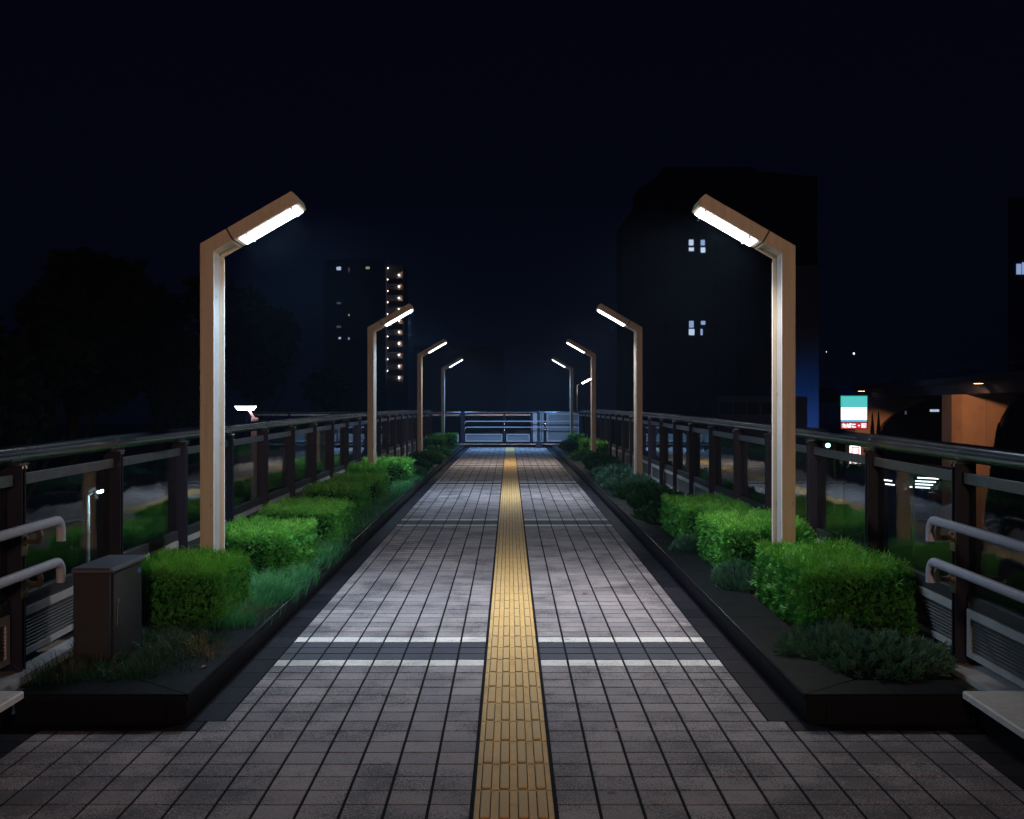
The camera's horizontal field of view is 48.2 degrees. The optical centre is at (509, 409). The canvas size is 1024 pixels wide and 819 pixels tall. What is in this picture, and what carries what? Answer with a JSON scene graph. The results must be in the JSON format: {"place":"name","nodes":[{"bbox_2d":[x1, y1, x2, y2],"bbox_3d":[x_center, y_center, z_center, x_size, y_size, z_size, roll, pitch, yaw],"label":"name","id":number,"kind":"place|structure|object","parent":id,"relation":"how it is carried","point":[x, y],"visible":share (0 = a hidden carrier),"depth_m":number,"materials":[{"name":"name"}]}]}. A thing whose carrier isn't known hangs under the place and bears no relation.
{"place":"outdoors","nodes":[
{"label":"outdoors","id":0,"kind":"place"},
{"bbox_2d":[324,259,407,433],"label":"apartment tower","id":1,"kind":"structure","parent":0,"point":[361,296],"depth_m":300.00,"materials":[{"name":"black concrete"}]},
{"bbox_2d":[413,345,504,442],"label":"block","id":2,"kind":"structure","parent":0,"point":[475,379],"depth_m":200.00,"materials":[{"name":"black"}]},
{"bbox_2d":[444,349,453,355],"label":"window","id":3,"kind":"structure","parent":2,"relation":"in","point":[447,352],"depth_m":199.95,"materials":[{"name":"grey glass"}]},
{"bbox_2d":[468,349,477,355],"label":"window","id":4,"kind":"structure","parent":2,"relation":"in","point":[471,352],"depth_m":199.95,"materials":[{"name":"grey glass"}]},
{"bbox_2d":[489,349,499,355],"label":"window","id":5,"kind":"structure","parent":2,"relation":"in","point":[492,352],"depth_m":199.95,"materials":[{"name":"grey glass"}]},
{"bbox_2d":[12,450,974,714],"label":"bridge deck","id":6,"kind":"structure","parent":0,"point":[276,460],"depth_m":35.90,"materials":[{"name":"concrete"}]},
{"bbox_2d":[0,452,413,733],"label":"fence ledge","id":7,"kind":"object","parent":6,"relation":"on","point":[11,693],"visible":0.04,"depth_m":5.57,"materials":[{"name":"black stone"}]},
{"bbox_2d":[0,410,431,671],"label":"guard fence","id":8,"kind":"object","parent":7,"relation":"on","point":[25,629],"visible":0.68,"depth_m":7.02,"materials":[{"name":"brown metal"}]},
{"bbox_2d":[239,447,350,449],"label":"cross path paving","id":9,"kind":"structure","parent":6,"relation":"on","point":[297,448],"depth_m":36.20,"materials":[{"name":"grey"}]},
{"bbox_2d":[245,410,578,447],"bbox_3d":[-3.165,0.657,37.475,10.990,1.260,0.350,0,0,0],"label":"end railing","id":10,"kind":"object","parent":6,"relation":"on","point":[556,427],"visible":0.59,"depth_m":37.43,"materials":[{"name":"metal"}]},
{"bbox_2d":[0,447,1023,818],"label":"path paving","id":11,"kind":"structure","parent":6,"relation":"on","point":[572,775],"depth_m":5.12,"materials":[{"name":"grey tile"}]},
{"bbox_2d":[15,445,463,724],"bbox_3d":[-1.829,1.261,20.509,0.780,0.324,30.778,0,0,0],"label":"planter","id":12,"kind":"object","parent":11,"relation":"on","point":[183,697],"visible":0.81,"depth_m":5.33,"materials":[{"name":"black stone"}]},
{"bbox_2d":[19,632,160,687],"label":"planter soil","id":13,"kind":"structure","parent":12,"relation":"in","point":[25,686],"depth_m":5.77,"materials":[{"name":"brown soil"}]},
{"bbox_2d":[71,555,145,668],"bbox_3d":[-2.080,1.049,5.955,0.210,0.518,0.540,0,0,0],"label":"electrical cabinet","id":14,"kind":"object","parent":13,"relation":"on","point":[107,605],"visible":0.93,"depth_m":5.70,"materials":[{"name":"metal"}]},
{"bbox_2d":[12,616,250,686],"bbox_3d":[-1.936,1.243,5.992,0.999,0.124,1.618,0,0,0],"label":"ground cover","id":15,"kind":"object","parent":13,"relation":"on","point":[150,664],"visible":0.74,"depth_m":5.71,"materials":[{"name":"green plant"}]},
{"bbox_2d":[43,561,304,679],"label":"dry grass","id":16,"kind":"structure","parent":13,"relation":"on","point":[208,652],"depth_m":5.89,"materials":[{"name":"plant"}]},
{"bbox_2d":[141,544,255,632],"bbox_3d":[-1.925,1.087,6.930,0.724,0.508,0.838,0,0,0],"label":"hedge","id":17,"kind":"object","parent":13,"relation":"on","point":[180,585],"visible":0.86,"depth_m":6.60,"materials":[{"name":"green plant"}]},
{"bbox_2d":[200,191,305,553],"bbox_3d":[-1.793,-0.077,7.930,0.714,2.818,0.400,0,0,0],"label":"lamp post","id":18,"kind":"object","parent":13,"relation":"on","point":[216,249],"visible":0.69,"depth_m":7.78,"materials":[{"name":"brown metal"}]},
{"bbox_2d":[198,513,322,579],"bbox_3d":[-1.914,1.064,8.819,0.842,0.462,1.372,0,0,0],"label":"hedge","id":19,"kind":"object","parent":13,"relation":"on","point":[265,542],"visible":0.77,"depth_m":8.35,"materials":[{"name":"green plant"}]},
{"bbox_2d":[256,494,355,544],"bbox_3d":[-1.897,1.060,10.792,0.899,0.463,1.447,0,0,0],"label":"hedge","id":20,"kind":"object","parent":13,"relation":"on","point":[334,516],"visible":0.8,"depth_m":10.36,"materials":[{"name":"green plant"}]},
{"bbox_2d":[191,445,457,630],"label":"grass","id":21,"kind":"structure","parent":13,"relation":"on","point":[267,589],"depth_m":8.01,"materials":[{"name":"green plant"}]},
{"bbox_2d":[300,479,373,515],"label":"hedge","id":22,"kind":"object","parent":13,"relation":"on","point":[358,493],"visible":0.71,"depth_m":12.67,"materials":[{"name":"green plant"}]},
{"bbox_2d":[330,469,391,502],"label":"hedge","id":23,"kind":"object","parent":13,"relation":"on","point":[380,486],"visible":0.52,"depth_m":14.49,"materials":[{"name":"green plant"}]},
{"bbox_2d":[345,460,388,474],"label":"hedge","id":24,"kind":"object","parent":13,"relation":"on","point":[368,467],"visible":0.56,"depth_m":16.06,"materials":[{"name":"green plant"}]},
{"bbox_2d":[361,454,415,485],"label":"hedge","id":25,"kind":"object","parent":13,"relation":"on","point":[400,468],"visible":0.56,"depth_m":17.54,"materials":[{"name":"green plant"}]},
{"bbox_2d":[368,303,413,462],"bbox_3d":[-1.793,-0.167,17.100,0.714,2.818,0.400,0,0,0],"label":"lamp post","id":26,"kind":"object","parent":13,"relation":"on","point":[390,319],"visible":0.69,"depth_m":16.95,"materials":[{"name":"metal"}]},
{"bbox_2d":[406,455,433,469],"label":"shrub","id":27,"kind":"object","parent":13,"relation":"on","point":[426,464],"visible":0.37,"depth_m":21.41,"materials":[{"name":"green plant"}]},
{"bbox_2d":[413,465,428,476],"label":"shrub","id":28,"kind":"object","parent":13,"relation":"on","point":[421,470],"visible":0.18,"depth_m":19.68,"materials":[{"name":"green plant"}]},
{"bbox_2d":[407,450,442,464],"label":"shrub","id":29,"kind":"object","parent":13,"relation":"on","point":[433,459],"visible":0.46,"depth_m":23.42,"materials":[{"name":"green plant"}]},
{"bbox_2d":[410,448,444,459],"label":"shrub","id":30,"kind":"object","parent":13,"relation":"on","point":[436,453],"visible":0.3,"depth_m":25.52,"materials":[{"name":"green plant"}]},
{"bbox_2d":[417,338,446,451],"bbox_3d":[-1.793,-0.213,26.250,0.714,2.818,0.400,0,0,0],"label":"lamp post","id":31,"kind":"object","parent":13,"relation":"on","point":[420,355],"visible":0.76,"depth_m":26.10,"materials":[{"name":"metal"}]},
{"bbox_2d":[423,434,448,447],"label":"hedge","id":32,"kind":"object","parent":13,"relation":"on","point":[441,440],"visible":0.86,"depth_m":30.70,"materials":[{"name":"green plant"}]},
{"bbox_2d":[422,444,451,455],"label":"shrub","id":33,"kind":"object","parent":13,"relation":"on","point":[443,450],"visible":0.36,"depth_m":27.65,"materials":[{"name":"green plant"}]},
{"bbox_2d":[431,432,457,446],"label":"hedge","id":34,"kind":"object","parent":13,"relation":"on","point":[452,437],"visible":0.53,"depth_m":33.52,"materials":[{"name":"green plant"}]},
{"bbox_2d":[441,357,462,433],"bbox_3d":[-1.793,-0.219,35.400,0.714,2.818,0.400,0,0,0],"label":"lamp post","id":35,"kind":"object","parent":13,"relation":"on","point":[451,364],"visible":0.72,"depth_m":35.25,"materials":[{"name":"metal"}]},
{"bbox_2d":[473,447,554,818],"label":"tactile path","id":36,"kind":"structure","parent":11,"relation":"on","point":[513,779],"depth_m":5.57,"materials":[{"name":"yellow tile"}]},
{"bbox_2d":[552,445,972,724],"bbox_3d":[1.699,1.261,20.509,0.760,0.324,30.778,0,0,0],"label":"planter","id":37,"kind":"object","parent":11,"relation":"on","point":[808,690],"visible":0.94,"depth_m":5.63,"materials":[{"name":"grey concrete"}]},
{"bbox_2d":[571,451,974,687],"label":"planter soil","id":38,"kind":"structure","parent":37,"relation":"in","point":[959,681],"depth_m":5.57,"materials":[{"name":"brown soil"}]},
{"bbox_2d":[551,357,572,437],"bbox_3d":[1.658,-0.219,35.400,0.714,2.818,0.400,0,0,0],"label":"lamp post","id":39,"kind":"object","parent":38,"relation":"on","point":[556,360],"visible":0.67,"depth_m":35.25,"materials":[{"name":"metal"}]},
{"bbox_2d":[558,438,577,448],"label":"juniper shrub","id":40,"kind":"object","parent":38,"relation":"on","point":[563,442],"visible":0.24,"depth_m":32.73,"materials":[{"name":"green plant"}]},
{"bbox_2d":[561,441,578,451],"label":"shrub","id":41,"kind":"object","parent":38,"relation":"on","point":[569,446],"visible":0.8,"depth_m":30.57,"materials":[{"name":"green plant"}]},
{"bbox_2d":[567,432,584,440],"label":"hedge","id":42,"kind":"object","parent":38,"relation":"on","point":[573,435],"visible":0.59,"depth_m":34.27,"materials":[{"name":"green plant"}]},
{"bbox_2d":[568,449,592,459],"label":"shrub","id":43,"kind":"object","parent":38,"relation":"on","point":[576,455],"visible":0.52,"depth_m":25.31,"materials":[{"name":"green plant"}]},
{"bbox_2d":[566,339,595,451],"bbox_3d":[1.658,-0.213,26.250,0.714,2.818,0.400,0,0,0],"label":"lamp post","id":44,"kind":"object","parent":38,"relation":"on","point":[592,355],"visible":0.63,"depth_m":26.10,"materials":[{"name":"metal"}]},
{"bbox_2d":[577,437,600,451],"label":"hedge","id":45,"kind":"object","parent":38,"relation":"on","point":[583,444],"visible":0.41,"depth_m":28.41,"materials":[{"name":"green plant"}]},
{"bbox_2d":[589,440,608,453],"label":"hedge","id":46,"kind":"object","parent":38,"relation":"on","point":[601,445],"visible":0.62,"depth_m":26.56,"materials":[{"name":"green plant"}]},
{"bbox_2d":[581,450,620,463],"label":"shrub","id":47,"kind":"object","parent":38,"relation":"on","point":[591,457],"visible":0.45,"depth_m":23.38,"materials":[{"name":"green plant"}]},
{"bbox_2d":[584,456,627,469],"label":"shrub","id":48,"kind":"object","parent":38,"relation":"on","point":[603,460],"visible":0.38,"depth_m":21.39,"materials":[{"name":"green plant"}]},
{"bbox_2d":[589,461,633,474],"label":"juniper shrub","id":49,"kind":"object","parent":38,"relation":"on","point":[594,471],"visible":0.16,"depth_m":19.67,"materials":[{"name":"green plant"}]},
{"bbox_2d":[596,303,641,475],"bbox_3d":[1.658,-0.167,17.100,0.714,2.818,0.400,0,0,0],"label":"lamp post","id":50,"kind":"object","parent":38,"relation":"on","point":[619,319],"visible":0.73,"depth_m":16.95,"materials":[{"name":"metal"}]},
{"bbox_2d":[594,463,647,483],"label":"juniper shrub","id":51,"kind":"object","parent":38,"relation":"on","point":[605,473],"visible":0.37,"depth_m":17.94,"materials":[{"name":"green plant"}]},
{"bbox_2d":[598,471,656,489],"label":"juniper shrub","id":52,"kind":"object","parent":38,"relation":"on","point":[610,483],"visible":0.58,"depth_m":16.52,"materials":[{"name":"green plant"}]},
{"bbox_2d":[609,479,674,499],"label":"shrub","id":53,"kind":"object","parent":38,"relation":"on","point":[622,492],"visible":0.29,"depth_m":15.21,"materials":[{"name":"green plant"}]},
{"bbox_2d":[631,495,679,523],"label":"shrub","id":54,"kind":"object","parent":38,"relation":"on","point":[651,513],"visible":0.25,"depth_m":12.39,"materials":[{"name":"green plant"}]},
{"bbox_2d":[626,484,692,507],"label":"shrub","id":55,"kind":"object","parent":38,"relation":"on","point":[645,495],"visible":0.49,"depth_m":13.74,"materials":[{"name":"green plant"}]},
{"bbox_2d":[668,530,698,552],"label":"juniper shrub","id":56,"kind":"object","parent":38,"relation":"on","point":[687,543],"visible":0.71,"depth_m":9.87,"materials":[{"name":"green plant"}]},
{"bbox_2d":[656,491,751,538],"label":"hedge","id":57,"kind":"object","parent":38,"relation":"on","point":[678,515],"visible":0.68,"depth_m":10.65,"materials":[{"name":"green plant"}]},
{"bbox_2d":[709,556,763,593],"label":"juniper shrub","id":58,"kind":"object","parent":38,"relation":"on","point":[736,575],"visible":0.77,"depth_m":7.97,"materials":[{"name":"green plant"}]},
{"bbox_2d":[692,194,794,544],"bbox_3d":[1.658,-0.077,8.030,0.714,2.818,0.400,0,0,0],"label":"lamp post","id":59,"kind":"object","parent":38,"relation":"on","point":[778,251],"visible":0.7,"depth_m":7.88,"materials":[{"name":"brown metal"}]},
{"bbox_2d":[693,505,817,572],"bbox_3d":[1.928,1.052,9.117,0.872,0.531,1.389,0,0,0],"label":"hedge","id":60,"kind":"object","parent":38,"relation":"on","point":[724,535],"visible":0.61,"depth_m":8.68,"materials":[{"name":"green plant"}]},
{"bbox_2d":[770,615,880,668],"bbox_3d":[1.667,1.211,6.004,0.592,0.320,0.658,0,0,17],"label":"juniper shrub","id":61,"kind":"object","parent":38,"relation":"on","point":[788,639],"visible":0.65,"depth_m":5.91,"materials":[{"name":"green plant"}]},
{"bbox_2d":[748,534,919,637],"bbox_3d":[1.984,1.069,7.079,0.815,0.498,1.561,0,0,0],"label":"hedge","id":62,"kind":"object","parent":38,"relation":"on","point":[807,584],"visible":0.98,"depth_m":6.49,"materials":[{"name":"green plant"}]},
{"bbox_2d":[784,626,958,684],"bbox_3d":[1.831,1.228,5.821,0.878,0.247,0.893,0,0,37],"label":"juniper shrub","id":63,"kind":"object","parent":38,"relation":"on","point":[906,654],"visible":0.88,"depth_m":5.64,"materials":[{"name":"green plant"}]},
{"bbox_2d":[657,481,1023,761],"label":"fence ledge","id":64,"kind":"object","parent":6,"relation":"on","point":[995,700],"visible":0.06,"depth_m":4.98,"materials":[{"name":"black stone"}]},
{"bbox_2d":[579,410,1023,688],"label":"guard fence","id":65,"kind":"object","parent":64,"relation":"on","point":[965,628],"visible":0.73,"depth_m":6.40,"materials":[{"name":"brown metal"}]},
{"bbox_2d":[0,0,1023,423],"label":"sky","id":66,"kind":"structure","parent":0,"point":[496,152],"materials":[{"name":"black"}]},
{"bbox_2d":[24,424,1023,633],"bbox_3d":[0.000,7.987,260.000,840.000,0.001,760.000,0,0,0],"label":"street ground","id":67,"kind":"structure","parent":0,"point":[47,498],"depth_m":97.18,"materials":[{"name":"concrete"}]},
{"bbox_2d":[0,316,108,503],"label":"tree","id":68,"kind":"object","parent":67,"relation":"on","point":[27,412],"visible":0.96,"depth_m":33.58,"materials":[{"name":"black plant"}]},
{"bbox_2d":[85,488,102,562],"bbox_3d":[-9.312,4.849,26.000,0.690,6.275,0.200,0,0,0],"label":"street lamp","id":69,"kind":"object","parent":67,"relation":"on","point":[87,513],"visible":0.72,"depth_m":25.96,"materials":[{"name":"white metal"}]},
{"bbox_2d":[10,246,199,588],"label":"tree","id":70,"kind":"object","parent":67,"relation":"on","point":[92,299],"visible":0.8,"depth_m":40.44,"materials":[{"name":"black plant"}]},
{"bbox_2d":[100,255,242,549],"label":"tree","id":71,"kind":"object","parent":67,"relation":"on","point":[167,341],"visible":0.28,"depth_m":45.65,"materials":[{"name":"black plant"}]},
{"bbox_2d":[235,405,258,507],"bbox_3d":[-6.883,3.940,30.000,0.590,8.094,0.260,0,0,0],"label":"park lamp","id":72,"kind":"object","parent":67,"relation":"on","point":[253,460],"visible":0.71,"depth_m":29.95,"materials":[{"name":"black"}]},
{"bbox_2d":[192,284,350,429],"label":"tree","id":73,"kind":"object","parent":67,"relation":"on","point":[261,337],"visible":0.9,"depth_m":58.01,"materials":[{"name":"black plant"}]},
{"bbox_2d":[575,378,590,410],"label":"street lamp","id":74,"kind":"object","parent":67,"relation":"on","point":[576,400],"visible":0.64,"depth_m":45.98,"materials":[{"name":"grey metal"}]},
{"bbox_2d":[822,442,835,512],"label":"street lamp","id":75,"kind":"object","parent":67,"relation":"on","point":[828,445],"visible":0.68,"depth_m":88.24,"materials":[{"name":"grey metal"}]},
{"bbox_2d":[839,395,867,445],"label":"shop sign","id":76,"kind":"object","parent":67,"relation":"on","point":[853,412],"visible":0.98,"depth_m":79.99,"materials":[{"name":"multicoloured"}]},
{"bbox_2d":[849,446,860,463],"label":"vertical sign","id":77,"kind":"object","parent":67,"relation":"on","point":[855,449],"visible":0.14,"depth_m":76.00,"materials":[{"name":"grey"}]},
{"bbox_2d":[870,413,874,433],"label":"cypress tree","id":78,"kind":"object","parent":67,"relation":"on","point":[872,431],"visible":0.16,"depth_m":87.93,"materials":[{"name":"black plant"}]},
{"bbox_2d":[876,412,880,434],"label":"cypress tree","id":79,"kind":"object","parent":67,"relation":"on","point":[878,431],"visible":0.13,"depth_m":87.93,"materials":[{"name":"black plant"}]},
{"bbox_2d":[846,399,928,463],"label":"viaduct pier","id":80,"kind":"structure","parent":67,"relation":"on","point":[887,409],"depth_m":104.00,"materials":[{"name":"concrete"}]},
{"bbox_2d":[881,399,941,480],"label":"strip window building","id":81,"kind":"structure","parent":67,"relation":"on","point":[922,420],"depth_m":128.00,"materials":[{"name":"black"}]},
{"bbox_2d":[942,394,1019,533],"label":"viaduct pier","id":82,"kind":"structure","parent":67,"relation":"on","point":[971,419],"depth_m":72.00,"materials":[{"name":"concrete"}]},
{"bbox_2d":[984,422,1012,556],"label":"cypress tree","id":83,"kind":"object","parent":67,"relation":"on","point":[993,498],"visible":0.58,"depth_m":61.66,"materials":[{"name":"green plant"}]},
{"bbox_2d":[993,413,1023,556],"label":"cypress tree","id":84,"kind":"object","parent":67,"relation":"on","point":[1016,529],"visible":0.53,"depth_m":61.47,"materials":[{"name":"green plant"}]},
{"bbox_2d":[617,167,818,485],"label":"office building","id":85,"kind":"structure","parent":0,"point":[694,297],"depth_m":100.00,"materials":[{"name":"black concrete"}]},
{"bbox_2d":[639,199,643,211],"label":"window","id":86,"kind":"structure","parent":85,"relation":"in","point":[641,201],"depth_m":99.93,"materials":[{"name":"grey glass"}]},
{"bbox_2d":[639,240,643,252],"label":"window","id":87,"kind":"structure","parent":85,"relation":"in","point":[641,242],"depth_m":99.93,"materials":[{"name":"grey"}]},
{"bbox_2d":[663,199,667,211],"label":"window","id":88,"kind":"structure","parent":85,"relation":"in","point":[665,201],"depth_m":99.93,"materials":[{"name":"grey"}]},
{"bbox_2d":[663,240,667,252],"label":"window","id":89,"kind":"structure","parent":85,"relation":"in","point":[665,242],"depth_m":99.93,"materials":[{"name":"grey glass"}]},
{"bbox_2d":[688,199,692,211],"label":"window","id":90,"kind":"structure","parent":85,"relation":"in","point":[690,201],"depth_m":99.93,"materials":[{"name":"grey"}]},
{"bbox_2d":[713,240,717,252],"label":"window","id":91,"kind":"structure","parent":85,"relation":"in","point":[715,242],"depth_m":99.93,"materials":[{"name":"grey glass"}]},
{"bbox_2d":[703,396,806,517],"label":"annex building","id":92,"kind":"structure","parent":0,"point":[752,408],"depth_m":84.00,"materials":[{"name":"black"}]},
{"bbox_2d":[720,403,731,413],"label":"window","id":93,"kind":"structure","parent":92,"relation":"in","point":[725,408],"depth_m":83.94,"materials":[{"name":"grey"}]},
{"bbox_2d":[734,403,745,413],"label":"window","id":94,"kind":"structure","parent":92,"relation":"in","point":[739,408],"depth_m":83.94,"materials":[{"name":"grey"}]},
{"bbox_2d":[748,403,759,413],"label":"window","id":95,"kind":"structure","parent":92,"relation":"in","point":[753,408],"depth_m":83.94,"materials":[{"name":"grey"}]},
{"bbox_2d":[761,403,771,413],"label":"window","id":96,"kind":"structure","parent":92,"relation":"in","point":[766,408],"depth_m":83.94,"materials":[{"name":"grey"}]},
{"bbox_2d":[843,464,951,556],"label":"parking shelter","id":97,"kind":"object","parent":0,"point":[905,508],"visible":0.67,"depth_m":66.60,"materials":[{"name":"black"}]},
{"bbox_2d":[819,360,1023,402],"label":"highway viaduct","id":98,"kind":"object","parent":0,"point":[1011,382],"visible":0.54,"depth_m":76.79,"materials":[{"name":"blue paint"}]},
{"bbox_2d":[1008,197,1023,474],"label":"corner building","id":99,"kind":"structure","parent":0,"point":[1016,279],"depth_m":90.00,"materials":[{"name":"black"}]},
{"bbox_2d":[1015,218,1023,224],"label":"window","id":100,"kind":"structure","parent":99,"relation":"in","point":[1018,221],"depth_m":89.95,"materials":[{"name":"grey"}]},
{"bbox_2d":[1015,294,1023,300],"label":"window","id":101,"kind":"structure","parent":99,"relation":"in","point":[1018,297],"depth_m":89.95,"materials":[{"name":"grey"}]},
{"bbox_2d":[1015,318,1023,324],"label":"window","id":102,"kind":"structure","parent":99,"relation":"in","point":[1018,321],"depth_m":89.95,"materials":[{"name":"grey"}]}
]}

